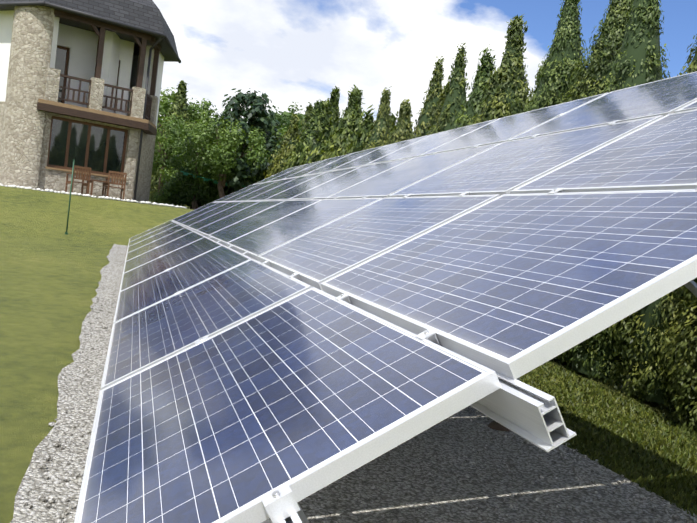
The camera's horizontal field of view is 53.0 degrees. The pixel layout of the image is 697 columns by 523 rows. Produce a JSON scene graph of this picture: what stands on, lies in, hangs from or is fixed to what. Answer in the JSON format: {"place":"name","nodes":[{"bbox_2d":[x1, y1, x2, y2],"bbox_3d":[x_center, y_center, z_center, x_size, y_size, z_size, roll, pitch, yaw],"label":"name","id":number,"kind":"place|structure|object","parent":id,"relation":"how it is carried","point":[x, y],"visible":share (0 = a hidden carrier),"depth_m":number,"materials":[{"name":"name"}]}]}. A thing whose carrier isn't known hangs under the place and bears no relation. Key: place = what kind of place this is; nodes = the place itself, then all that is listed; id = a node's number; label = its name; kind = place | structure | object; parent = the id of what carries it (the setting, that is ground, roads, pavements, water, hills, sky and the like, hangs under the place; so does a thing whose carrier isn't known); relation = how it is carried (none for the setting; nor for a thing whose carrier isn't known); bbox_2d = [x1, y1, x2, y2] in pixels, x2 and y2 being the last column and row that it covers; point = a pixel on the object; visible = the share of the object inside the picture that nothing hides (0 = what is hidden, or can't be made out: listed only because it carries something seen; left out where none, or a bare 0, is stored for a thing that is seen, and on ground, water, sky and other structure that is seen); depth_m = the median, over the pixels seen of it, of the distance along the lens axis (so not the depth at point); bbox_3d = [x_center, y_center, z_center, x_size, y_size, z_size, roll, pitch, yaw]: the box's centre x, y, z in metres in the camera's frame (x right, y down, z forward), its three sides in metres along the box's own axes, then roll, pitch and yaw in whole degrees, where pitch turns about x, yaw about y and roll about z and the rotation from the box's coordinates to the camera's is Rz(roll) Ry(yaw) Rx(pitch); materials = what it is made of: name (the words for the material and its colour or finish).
{"place":"outdoors","nodes":[
{"label":"outdoors","id":0,"kind":"place"},
{"bbox_2d":[0,5,163,201],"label":"house walls","id":1,"kind":"structure","parent":0,"point":[32,79],"depth_m":22.66,"materials":[{"name":"beige stone"}]},
{"bbox_2d":[47,45,127,176],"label":"house window frames","id":2,"kind":"structure","parent":1,"relation":"in","point":[70,121],"depth_m":23.38,"materials":[{"name":"brown wood"}]},
{"bbox_2d":[48,48,124,174],"bbox_3d":[-10.082,-5.238,23.404,5.085,4.000,2.126,6,3,-17],"label":"window glass","id":3,"kind":"object","parent":2,"relation":"in","point":[78,143],"visible":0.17,"depth_m":23.31,"materials":[{"name":"glass"}]},
{"bbox_2d":[0,0,177,54],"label":"house roof","id":4,"kind":"structure","parent":1,"relation":"on","point":[146,14],"depth_m":22.91,"materials":[{"name":"grey tile"}]},
{"bbox_2d":[0,5,177,61],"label":"house eaves","id":5,"kind":"object","parent":4,"relation":"attached to","point":[167,54],"visible":0.26,"depth_m":24.05,"materials":[{"name":"brown wood"}]},
{"bbox_2d":[0,1,180,199],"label":"house gutter","id":6,"kind":"object","parent":5,"relation":"attached to","point":[162,36],"visible":0.94,"depth_m":23.04,"materials":[{"name":"brown metal"}]},
{"bbox_2d":[38,99,155,179],"bbox_3d":[-8.636,-3.980,23.893,4.290,2.110,2.112,5,3,-36],"label":"ledge","id":7,"kind":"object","parent":1,"relation":"attached to","point":[94,111],"depth_m":22.75,"materials":[{"name":"beige stone"}]},
{"bbox_2d":[37,9,160,135],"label":"balcony","id":8,"kind":"structure","parent":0,"point":[146,128],"depth_m":23.03,"materials":[{"name":"brown wood"}]},
{"bbox_2d":[181,171,245,187],"bbox_3d":[-5.097,-3.345,29.208,3.996,0.431,0.094,7,3,5],"label":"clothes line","id":9,"kind":"object","parent":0,"point":[204,179],"visible":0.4,"depth_m":29.27,"materials":[{"name":"green"}]},
{"bbox_2d":[0,186,696,522],"bbox_3d":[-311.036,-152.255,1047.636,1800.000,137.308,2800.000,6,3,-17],"label":"lawn","id":10,"kind":"structure","parent":0,"point":[50,275],"depth_m":9.42,"materials":[{"name":"green plant"}]},
{"bbox_2d":[65,160,74,234],"bbox_3d":[-6.651,-1.440,16.679,0.060,1.980,0.060,6,3,-17],"label":"lawn post","id":11,"kind":"object","parent":10,"relation":"on","point":[66,232],"visible":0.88,"depth_m":16.66,"materials":[{"name":"green metal"}]},
{"bbox_2d":[206,88,283,195],"bbox_3d":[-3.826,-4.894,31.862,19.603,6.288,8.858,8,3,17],"label":"broadleaf tree","id":12,"kind":"object","parent":10,"relation":"on","point":[249,113],"depth_m":29.50,"materials":[{"name":"green plant"}]},
{"bbox_2d":[149,87,373,209],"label":"broadleaf trees","id":13,"kind":"object","parent":10,"relation":"on","point":[185,143],"depth_m":29.92,"materials":[{"name":"green plant"}]},
{"bbox_2d":[149,80,396,201],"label":"conifers","id":14,"kind":"object","parent":10,"relation":"on","point":[182,105],"depth_m":37.31,"materials":[{"name":"green plant"}]},
{"bbox_2d":[10,244,696,522],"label":"gravel bed","id":15,"kind":"object","parent":10,"relation":"on","point":[343,504],"visible":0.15,"depth_m":4.68,"materials":[{"name":"grey gravel"}]},
{"bbox_2d":[262,280,696,522],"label":"support frame","id":16,"kind":"object","parent":10,"relation":"on","point":[691,285],"depth_m":4.53,"materials":[{"name":"white metal"}]},
{"bbox_2d":[207,237,576,522],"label":"mounting rails","id":17,"kind":"object","parent":16,"relation":"attached to","point":[531,414],"visible":0.12,"depth_m":1.48,"materials":[{"name":"metal"}]},
{"bbox_2d":[129,220,173,241],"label":"solar panel","id":18,"kind":"object","parent":17,"relation":"attached to","point":[150,230],"visible":0.54,"depth_m":15.08,"materials":[{"name":"glass"}]},
{"bbox_2d":[128,222,178,246],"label":"solar panel","id":19,"kind":"object","parent":17,"relation":"attached to","point":[153,233],"visible":0.75,"depth_m":13.45,"materials":[{"name":"glass"}]},
{"bbox_2d":[127,225,184,252],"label":"solar panel","id":20,"kind":"object","parent":17,"relation":"attached to","point":[154,238],"visible":0.65,"depth_m":11.82,"materials":[{"name":"glass"}]},
{"bbox_2d":[125,227,192,261],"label":"solar panel","id":21,"kind":"object","parent":17,"relation":"attached to","point":[156,243],"visible":0.73,"depth_m":10.19,"materials":[{"name":"glass"}]},
{"bbox_2d":[123,231,204,272],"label":"solar panel","id":22,"kind":"object","parent":17,"relation":"attached to","point":[159,251],"visible":0.77,"depth_m":8.55,"materials":[{"name":"glass"}]},
{"bbox_2d":[119,237,221,291],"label":"solar panel","id":23,"kind":"object","parent":17,"relation":"attached to","point":[159,265],"visible":0.67,"depth_m":6.91,"materials":[{"name":"glass"}]},
{"bbox_2d":[113,245,251,322],"bbox_3d":[-1.323,0.141,5.436,0.990,0.040,1.650,-26,11,-13],"label":"solar panel","id":24,"kind":"object","parent":17,"relation":"attached to","point":[145,294],"visible":0.73,"depth_m":5.25,"materials":[{"name":"glass"}]},
{"bbox_2d":[172,202,218,221],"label":"solar panel","id":25,"kind":"object","parent":17,"relation":"attached to","point":[194,211],"visible":0.56,"depth_m":15.33,"materials":[{"name":"glass"}]},
{"bbox_2d":[176,202,228,224],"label":"solar panel","id":26,"kind":"object","parent":17,"relation":"attached to","point":[201,212],"visible":0.65,"depth_m":13.69,"materials":[{"name":"glass"}]},
{"bbox_2d":[100,259,311,389],"bbox_3d":[-0.833,0.273,3.822,0.990,0.040,1.650,-26,11,-13],"label":"solar panel","id":27,"kind":"object","parent":17,"relation":"attached to","point":[165,328],"visible":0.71,"depth_m":3.56,"materials":[{"name":"glass"}]},
{"bbox_2d":[181,202,241,227],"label":"solar panel","id":28,"kind":"object","parent":17,"relation":"attached to","point":[208,214],"visible":0.6,"depth_m":12.06,"materials":[{"name":"glass"}]},
{"bbox_2d":[188,201,259,231],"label":"solar panel","id":29,"kind":"object","parent":17,"relation":"attached to","point":[219,216],"visible":0.67,"depth_m":10.43,"materials":[{"name":"glass"}]},
{"bbox_2d":[214,183,261,201],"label":"solar panel","id":30,"kind":"object","parent":17,"relation":"attached to","point":[236,193],"visible":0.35,"depth_m":15.56,"materials":[{"name":"glass"}]},
{"bbox_2d":[196,200,285,237],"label":"solar panel","id":31,"kind":"object","parent":17,"relation":"attached to","point":[233,218],"visible":0.62,"depth_m":8.78,"materials":[{"name":"glass"}]},
{"bbox_2d":[222,180,278,201],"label":"solar panel","id":32,"kind":"object","parent":17,"relation":"attached to","point":[244,193],"visible":0.52,"depth_m":13.93,"materials":[{"name":"glass"}]},
{"bbox_2d":[208,199,321,246],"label":"solar panel","id":33,"kind":"object","parent":17,"relation":"attached to","point":[232,232],"visible":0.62,"depth_m":7.15,"materials":[{"name":"glass"}]},
{"bbox_2d":[232,177,297,201],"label":"solar panel","id":34,"kind":"object","parent":17,"relation":"attached to","point":[261,191],"visible":0.6,"depth_m":12.30,"materials":[{"name":"glass"}]},
{"bbox_2d":[253,164,305,184],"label":"solar panel","id":35,"kind":"object","parent":17,"relation":"attached to","point":[277,175],"visible":0.48,"depth_m":15.80,"materials":[{"name":"glass"}]},
{"bbox_2d":[246,172,324,200],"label":"solar panel","id":36,"kind":"object","parent":17,"relation":"attached to","point":[280,188],"visible":0.58,"depth_m":10.66,"materials":[{"name":"glass"}]},
{"bbox_2d":[74,287,500,522],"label":"solar panel","id":37,"kind":"object","parent":17,"relation":"attached to","point":[307,393],"visible":1,"depth_m":1.83,"materials":[{"name":"glass"}]},
{"bbox_2d":[267,160,323,181],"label":"solar panel","id":38,"kind":"object","parent":17,"relation":"attached to","point":[294,171],"visible":0.54,"depth_m":14.18,"materials":[{"name":"glass"}]},
{"bbox_2d":[227,198,381,260],"bbox_3d":[-0.425,-0.293,5.674,0.990,0.040,1.650,-26,11,-13],"label":"solar panel","id":39,"kind":"object","parent":17,"relation":"attached to","point":[285,229],"visible":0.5,"depth_m":5.49,"materials":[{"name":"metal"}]},
{"bbox_2d":[264,166,360,200],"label":"solar panel","id":40,"kind":"object","parent":17,"relation":"attached to","point":[305,186],"visible":0.6,"depth_m":9.03,"materials":[{"name":"glass"}]},
{"bbox_2d":[282,153,351,179],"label":"solar panel","id":41,"kind":"object","parent":17,"relation":"attached to","point":[313,167],"visible":0.48,"depth_m":12.54,"materials":[{"name":"glass"}]},
{"bbox_2d":[302,145,385,175],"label":"solar panel","id":42,"kind":"object","parent":17,"relation":"attached to","point":[340,162],"visible":0.52,"depth_m":10.92,"materials":[{"name":"glass"}]},
{"bbox_2d":[289,157,414,199],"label":"solar panel","id":43,"kind":"object","parent":17,"relation":"attached to","point":[342,182],"visible":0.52,"depth_m":7.39,"materials":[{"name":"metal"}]},
{"bbox_2d":[257,194,499,289],"bbox_3d":[0.065,-0.161,4.060,0.990,0.040,1.650,-26,11,-13],"label":"solar panel","id":44,"kind":"object","parent":17,"relation":"attached to","point":[315,258],"visible":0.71,"depth_m":3.81,"materials":[{"name":"glass"}]},
{"bbox_2d":[328,134,432,171],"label":"solar panel","id":45,"kind":"object","parent":17,"relation":"attached to","point":[364,160],"visible":0.58,"depth_m":9.27,"materials":[{"name":"glass"}]},
{"bbox_2d":[327,143,499,198],"bbox_3d":[0.472,-0.727,5.911,0.990,0.040,1.650,-26,11,-13],"label":"solar panel","id":46,"kind":"object","parent":17,"relation":"attached to","point":[385,184],"visible":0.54,"depth_m":5.73,"materials":[{"name":"glass"}]},
{"bbox_2d":[147,112,696,522],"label":"panel clamps","id":47,"kind":"object","parent":17,"relation":"attached to","point":[280,503],"visible":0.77,"depth_m":1.41,"materials":[{"name":"metal"}]},
{"bbox_2d":[365,118,499,165],"bbox_3d":[0.880,-1.293,7.762,0.990,0.040,1.650,-26,11,-13],"label":"solar panel","id":48,"kind":"object","parent":17,"relation":"attached to","point":[425,145],"visible":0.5,"depth_m":7.63,"materials":[{"name":"glass"}]},
{"bbox_2d":[320,189,696,379],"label":"solar panel","id":49,"kind":"object","parent":17,"relation":"attached to","point":[514,286],"visible":1,"depth_m":2.09,"materials":[{"name":"glass"}]},
{"bbox_2d":[419,92,608,155],"bbox_3d":[1.370,-1.161,6.148,0.990,0.040,1.650,-26,11,-13],"label":"solar panel","id":50,"kind":"object","parent":17,"relation":"attached to","point":[503,129],"visible":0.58,"depth_m":5.98,"materials":[{"name":"glass"}]},
{"bbox_2d":[388,115,662,196],"bbox_3d":[0.962,-0.595,4.297,0.990,0.040,1.650,-26,11,-13],"label":"solar panel","id":51,"kind":"object","parent":17,"relation":"attached to","point":[502,168],"visible":0.69,"depth_m":4.05,"materials":[{"name":"glass"}]},
{"bbox_2d":[507,71,696,140],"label":"solar panel","id":52,"kind":"object","parent":17,"relation":"attached to","point":[667,96],"visible":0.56,"depth_m":4.51,"materials":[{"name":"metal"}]},
{"bbox_2d":[510,109,696,193],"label":"solar panel","id":53,"kind":"object","parent":17,"relation":"attached to","point":[660,153],"visible":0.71,"depth_m":2.96,"materials":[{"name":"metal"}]},
{"bbox_2d":[674,100,696,112],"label":"solar panel","id":54,"kind":"object","parent":17,"relation":"attached to","point":[691,106],"visible":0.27,"depth_m":3.55,"materials":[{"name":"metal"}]},
{"bbox_2d":[263,0,696,437],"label":"thuja hedge","id":55,"kind":"object","parent":10,"relation":"on","point":[681,361],"depth_m":9.86,"materials":[{"name":"green plant"}]},
{"bbox_2d":[488,421,512,431],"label":"soil mounds","id":56,"kind":"object","parent":10,"relation":"on","point":[494,425],"depth_m":6.17,"materials":[{"name":"brown soil"}]},
{"bbox_2d":[520,361,696,516],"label":"grass tufts","id":57,"kind":"object","parent":10,"relation":"on","point":[648,478],"visible":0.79,"depth_m":6.44,"materials":[{"name":"green plant"}]},
{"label":"tree limbs","id":58,"kind":"object","parent":10,"relation":"on","visible":0},
{"bbox_2d":[157,109,301,129],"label":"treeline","id":59,"kind":"object","parent":58,"relation":"attached to","point":[287,114],"depth_m":83.34,"materials":[{"name":"green plant"}]},
{"bbox_2d":[153,0,696,130],"label":"sky","id":60,"kind":"structure","parent":0,"point":[290,51],"materials":[{"name":"white"}]},
{"label":"terrace gravel","id":61,"kind":"object","parent":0,"visible":0},
{"bbox_2d":[65,165,90,194],"bbox_3d":[-8.640,-2.576,22.317,0.580,0.920,0.550,5,3,-43],"label":"garden chair","id":62,"kind":"object","parent":61,"relation":"on","point":[87,176],"visible":0.88,"depth_m":22.20,"materials":[{"name":"brown wood"}]},
{"bbox_2d":[0,183,186,208],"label":"terrace border stones","id":63,"kind":"object","parent":61,"relation":"on","point":[100,197],"visible":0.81,"depth_m":21.87,"materials":[{"name":"white stone"}]},
{"bbox_2d":[86,179,110,195],"bbox_3d":[-8.102,-2.336,22.577,0.620,0.550,0.612,5,3,-36],"label":"garden table","id":64,"kind":"object","parent":61,"relation":"on","point":[104,183],"visible":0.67,"depth_m":22.50,"materials":[{"name":"brown wood"}]},
{"bbox_2d":[104,171,126,199],"bbox_3d":[-7.676,-2.490,22.998,0.580,0.920,0.550,6,3,-28],"label":"garden chair","id":65,"kind":"object","parent":61,"relation":"on","point":[122,174],"visible":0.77,"depth_m":22.81,"materials":[{"name":"brown wood"}]}
]}

